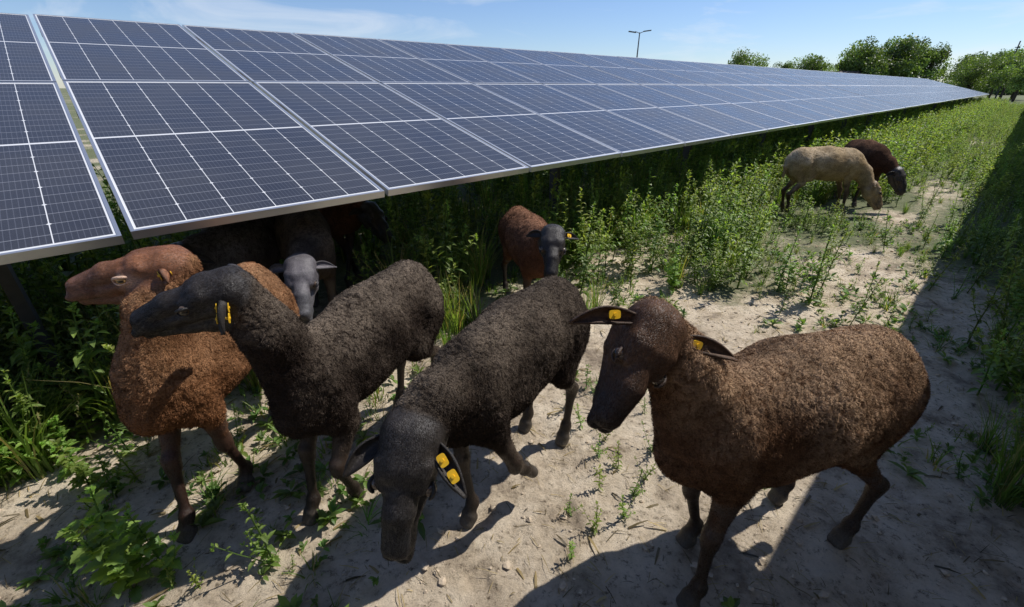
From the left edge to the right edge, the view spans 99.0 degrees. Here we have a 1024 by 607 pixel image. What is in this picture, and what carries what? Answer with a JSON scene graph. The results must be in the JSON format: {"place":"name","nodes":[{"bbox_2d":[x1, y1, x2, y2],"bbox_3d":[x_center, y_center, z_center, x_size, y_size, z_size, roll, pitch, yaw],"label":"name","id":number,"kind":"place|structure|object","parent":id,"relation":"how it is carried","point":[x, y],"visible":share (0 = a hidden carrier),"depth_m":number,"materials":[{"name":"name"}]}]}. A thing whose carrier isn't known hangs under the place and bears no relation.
{"place":"outdoors","nodes":[
{"label":"outdoors","id":0,"kind":"place"},
{"bbox_2d":[0,88,1023,606],"bbox_3d":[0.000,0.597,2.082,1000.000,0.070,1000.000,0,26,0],"label":"ground","id":1,"kind":"structure","parent":0,"point":[814,556],"depth_m":1.69,"materials":[{"name":"beige sand"}]},
{"bbox_2d":[0,13,124,386],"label":"solar panel table","id":2,"kind":"object","parent":1,"relation":"on","point":[53,202],"visible":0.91,"depth_m":2.00,"materials":[{"name":"blue glass"}]},
{"bbox_2d":[64,244,299,543],"bbox_3d":[-1.116,0.219,1.683,0.353,1.010,0.816,6,27,11],"label":"sheep","id":3,"kind":"object","parent":1,"relation":"on","point":[166,389],"visible":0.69,"depth_m":1.34},
{"bbox_2d":[171,216,319,306],"bbox_3d":[-1.599,-0.159,2.658,0.354,0.820,1.150,4,27,8],"label":"sheep","id":4,"kind":"object","parent":1,"relation":"on","point":[215,247],"visible":0.23,"depth_m":2.38},
{"bbox_2d":[129,259,444,525],"bbox_3d":[-0.601,0.230,1.659,0.380,1.012,1.082,15,30,27],"label":"sheep","id":5,"kind":"object","parent":1,"relation":"on","point":[335,362],"visible":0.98,"depth_m":1.38},
{"bbox_2d":[268,209,337,323],"bbox_3d":[-1.227,-0.156,2.650,0.348,0.822,1.258,-11,28,-21],"label":"sheep","id":6,"kind":"object","parent":1,"relation":"on","point":[305,243],"visible":0.87,"depth_m":2.33},
{"bbox_2d":[317,200,391,287],"bbox_3d":[-1.405,-0.559,3.462,1.132,0.823,0.350,11,28,20],"label":"sheep","id":7,"kind":"object","parent":1,"relation":"on","point":[347,220],"visible":0.46,"depth_m":3.23},
{"bbox_2d":[342,275,590,564],"bbox_3d":[-0.051,0.403,1.520,0.335,0.824,1.110,15,30,28],"label":"sheep","id":8,"kind":"object","parent":1,"relation":"on","point":[490,373],"visible":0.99,"depth_m":1.26},
{"bbox_2d":[33,14,904,277],"bbox_3d":[3.178,-3.350,8.079,16.474,2.329,4.028,-23,34,-38],"label":"solar panel table","id":9,"kind":"object","parent":1,"relation":"on","point":[189,127],"visible":0.98,"depth_m":3.49,"materials":[{"name":"blue glass"}]},
{"bbox_2d":[0,205,1022,606],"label":"seedlings","id":10,"kind":"object","parent":1,"relation":"on","point":[322,521],"visible":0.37,"depth_m":1.83,"materials":[{"name":"green plant"}]},
{"bbox_2d":[0,156,1023,602],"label":"thistles","id":11,"kind":"object","parent":1,"relation":"on","point":[108,546],"visible":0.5,"depth_m":1.41,"materials":[{"name":"green plant"}]},
{"bbox_2d":[0,204,1023,606],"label":"dry straw","id":12,"kind":"object","parent":1,"relation":"on","point":[604,484],"visible":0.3,"depth_m":1.64,"materials":[{"name":"beige plant"}]},
{"bbox_2d":[0,205,1023,606],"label":"soil clods","id":13,"kind":"object","parent":1,"relation":"on","point":[580,591],"visible":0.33,"depth_m":1.66,"materials":[{"name":"beige soil"}]},
{"bbox_2d":[0,139,1023,507],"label":"weeds","id":14,"kind":"object","parent":1,"relation":"on","point":[444,231],"visible":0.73,"depth_m":3.44,"materials":[{"name":"green plant"}]},
{"bbox_2d":[0,96,1023,349],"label":"distant weeds","id":15,"kind":"object","parent":1,"relation":"on","point":[940,122],"visible":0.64,"depth_m":7.54,"materials":[{"name":"green plant"}]},
{"bbox_2d":[3,102,1023,606],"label":"young weeds","id":16,"kind":"object","parent":1,"relation":"on","point":[267,556],"visible":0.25,"depth_m":2.09,"materials":[{"name":"green plant"}]},
{"bbox_2d":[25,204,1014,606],"bbox_3d":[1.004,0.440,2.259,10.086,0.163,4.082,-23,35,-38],"label":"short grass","id":17,"kind":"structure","parent":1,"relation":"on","point":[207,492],"depth_m":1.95,"materials":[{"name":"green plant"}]},
{"bbox_2d":[498,205,578,293],"bbox_3d":[0.140,-0.248,2.924,0.328,0.744,1.022,-8,27,-16],"label":"sheep","id":18,"kind":"object","parent":1,"relation":"on","point":[533,245],"visible":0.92,"depth_m":2.68},
{"bbox_2d":[628,30,650,57],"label":"street lamp","id":19,"kind":"object","parent":1,"relation":"on","point":[638,39],"visible":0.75,"depth_m":59.06,"materials":[{"name":"grey metal"}]},
{"bbox_2d":[568,295,930,606],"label":"sheep","id":20,"kind":"object","parent":1,"relation":"on","point":[735,433],"visible":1,"depth_m":1.10},
{"bbox_2d":[728,47,770,66],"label":"tree","id":21,"kind":"object","parent":1,"relation":"on","point":[740,59],"visible":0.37,"depth_m":74.23,"materials":[{"name":"green plant"}]},
{"bbox_2d":[773,61,793,68],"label":"tree","id":22,"kind":"object","parent":1,"relation":"on","point":[787,65],"visible":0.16,"depth_m":78.64,"materials":[{"name":"green plant"}]},
{"bbox_2d":[789,53,838,71],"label":"tree","id":23,"kind":"object","parent":1,"relation":"on","point":[815,65],"visible":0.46,"depth_m":74.83,"materials":[{"name":"green plant"}]},
{"bbox_2d":[780,145,882,215],"bbox_3d":[3.910,-1.502,5.363,1.232,0.825,0.405,3,27,6],"label":"sheep","id":24,"kind":"object","parent":1,"relation":"on","point":[802,166],"visible":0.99,"depth_m":5.22},
{"bbox_2d":[832,71,861,73],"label":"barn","id":25,"kind":"structure","parent":1,"relation":"on","point":[856,72],"depth_m":75.59,"materials":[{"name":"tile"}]},
{"bbox_2d":[834,35,897,75],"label":"tree","id":26,"kind":"object","parent":1,"relation":"on","point":[866,57],"visible":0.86,"depth_m":75.48,"materials":[{"name":"green plant"}]},
{"bbox_2d":[831,139,906,206],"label":"sheep","id":27,"kind":"object","parent":1,"relation":"on","point":[880,158],"visible":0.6,"depth_m":5.54},
{"bbox_2d":[762,67,988,124],"bbox_3d":[22.118,-11.196,23.912,35.169,2.330,4.028,-23,34,-38],"label":"solar panel table","id":28,"kind":"object","parent":1,"relation":"on","point":[907,92],"visible":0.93,"depth_m":17.01,"materials":[{"name":"glass"},{"name":"silicon"},{"name":"aluminium"}]},
{"bbox_2d":[888,56,912,76],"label":"tree","id":29,"kind":"object","parent":1,"relation":"on","point":[905,74],"visible":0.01,"depth_m":79.77,"materials":[{"name":"green plant"}]},
{"bbox_2d":[871,33,933,77],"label":"tree","id":30,"kind":"object","parent":1,"relation":"on","point":[909,47],"visible":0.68,"depth_m":75.92,"materials":[{"name":"green plant"}]},
{"bbox_2d":[910,42,953,81],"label":"tree","id":31,"kind":"object","parent":1,"relation":"on","point":[941,56],"visible":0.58,"depth_m":75.99,"materials":[{"name":"green plant"}]},
{"bbox_2d":[939,50,987,83],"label":"tree","id":32,"kind":"object","parent":1,"relation":"on","point":[965,58],"visible":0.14,"depth_m":76.31,"materials":[{"name":"green plant"}]},
{"bbox_2d":[942,59,993,91],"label":"tree","id":33,"kind":"object","parent":1,"relation":"on","point":[971,74],"visible":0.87,"depth_m":54.69,"materials":[{"name":"green plant"}]},
{"bbox_2d":[917,76,1023,94],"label":"shrub belt","id":34,"kind":"object","parent":1,"relation":"on","point":[1005,92],"visible":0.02,"depth_m":83.37,"materials":[{"name":"green plant"}]},
{"bbox_2d":[948,53,999,92],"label":"tree","id":35,"kind":"object","parent":1,"relation":"on","point":[988,59],"visible":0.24,"depth_m":57.04,"materials":[{"name":"green plant"}]},
{"bbox_2d":[969,49,1021,98],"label":"tree","id":36,"kind":"object","parent":1,"relation":"on","point":[1001,55],"visible":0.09,"depth_m":58.23,"materials":[{"name":"green plant"}]},
{"bbox_2d":[981,50,1023,99],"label":"tree","id":37,"kind":"object","parent":1,"relation":"on","point":[1016,59],"visible":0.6,"depth_m":50.09,"materials":[{"name":"green plant"}]},
{"bbox_2d":[994,41,1020,98],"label":"tree","id":38,"kind":"object","parent":1,"relation":"on","point":[1017,47],"visible":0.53,"depth_m":52.94,"materials":[{"name":"plant"}]},
{"bbox_2d":[993,64,1023,101],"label":"tree","id":39,"kind":"object","parent":1,"relation":"on","point":[1015,82],"visible":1,"depth_m":46.32,"materials":[{"name":"green plant"}]},
{"bbox_2d":[995,45,1023,99],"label":"tree","id":40,"kind":"object","parent":1,"relation":"on","point":[1014,92],"visible":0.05,"depth_m":53.14,"materials":[{"name":"green plant"}]},
{"bbox_2d":[0,165,1023,510],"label":"grass","id":41,"kind":"structure","parent":0,"point":[1010,473],"depth_m":2.62,"materials":[{"name":"green plant"}]},
{"bbox_2d":[0,0,1023,87],"label":"sky","id":42,"kind":"structure","parent":0,"point":[705,31],"materials":[{"name":"blue"}]},
{"bbox_2d":[5,101,1023,339],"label":"distant grass","id":43,"kind":"structure","parent":0,"point":[357,237],"depth_m":6.03,"materials":[{"name":"green plant"}]}
]}

